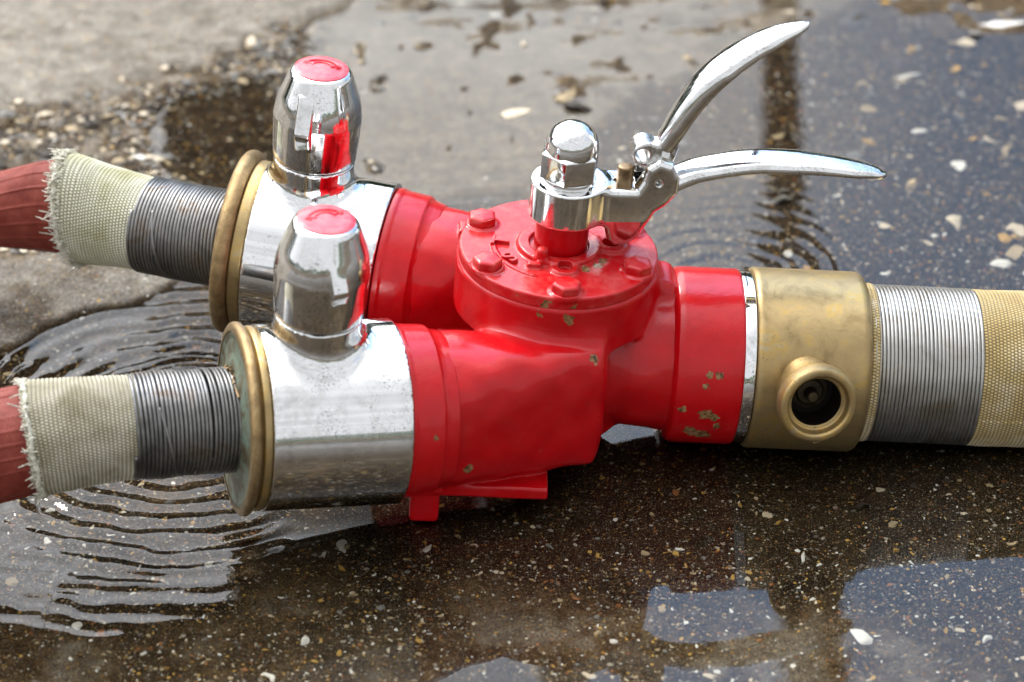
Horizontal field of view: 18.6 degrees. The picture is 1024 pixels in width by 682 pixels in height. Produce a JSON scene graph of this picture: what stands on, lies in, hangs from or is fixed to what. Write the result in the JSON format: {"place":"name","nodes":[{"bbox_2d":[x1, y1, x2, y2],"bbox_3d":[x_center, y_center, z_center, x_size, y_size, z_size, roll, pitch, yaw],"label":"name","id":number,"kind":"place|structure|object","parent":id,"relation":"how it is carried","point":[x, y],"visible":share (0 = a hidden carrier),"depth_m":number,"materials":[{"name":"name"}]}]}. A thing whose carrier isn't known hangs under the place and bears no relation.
{"place":"outdoors","nodes":[
{"label":"outdoors","id":0,"kind":"place"},
{"bbox_2d":[0,0,1023,681],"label":"ground","id":1,"kind":"structure","parent":0,"point":[636,554],"depth_m":2.41,"materials":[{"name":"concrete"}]},
{"bbox_2d":[0,148,270,332],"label":"fire hose","id":2,"kind":"object","parent":1,"relation":"on","point":[77,210],"visible":0.94,"depth_m":2.35,"materials":[{"name":"beige fabric"}]},
{"bbox_2d":[238,21,886,520],"label":"hose divider","id":3,"kind":"object","parent":1,"relation":"on","point":[422,351],"visible":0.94,"depth_m":2.20,"materials":[{"name":"red paint"}]},
{"bbox_2d":[0,321,273,516],"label":"fire hose","id":4,"kind":"object","parent":3,"relation":"attached to","point":[60,434],"visible":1,"depth_m":2.11,"materials":[{"name":"beige fabric"}]},
{"bbox_2d":[35,496,42,523],"bbox_3d":[-0.326,0.113,2.157,0.005,0.031,0.004,0,32,0],"label":"water trickle","id":5,"kind":"object","parent":4,"relation":"attached to","point":[38,507],"visible":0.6,"depth_m":2.16,"materials":[{"name":"white liquid"}]},
{"bbox_2d":[740,267,1023,451],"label":"fire hose","id":6,"kind":"object","parent":3,"relation":"attached to","point":[848,360],"visible":0.98,"depth_m":2.24,"materials":[{"name":"gold metal"}]}
]}

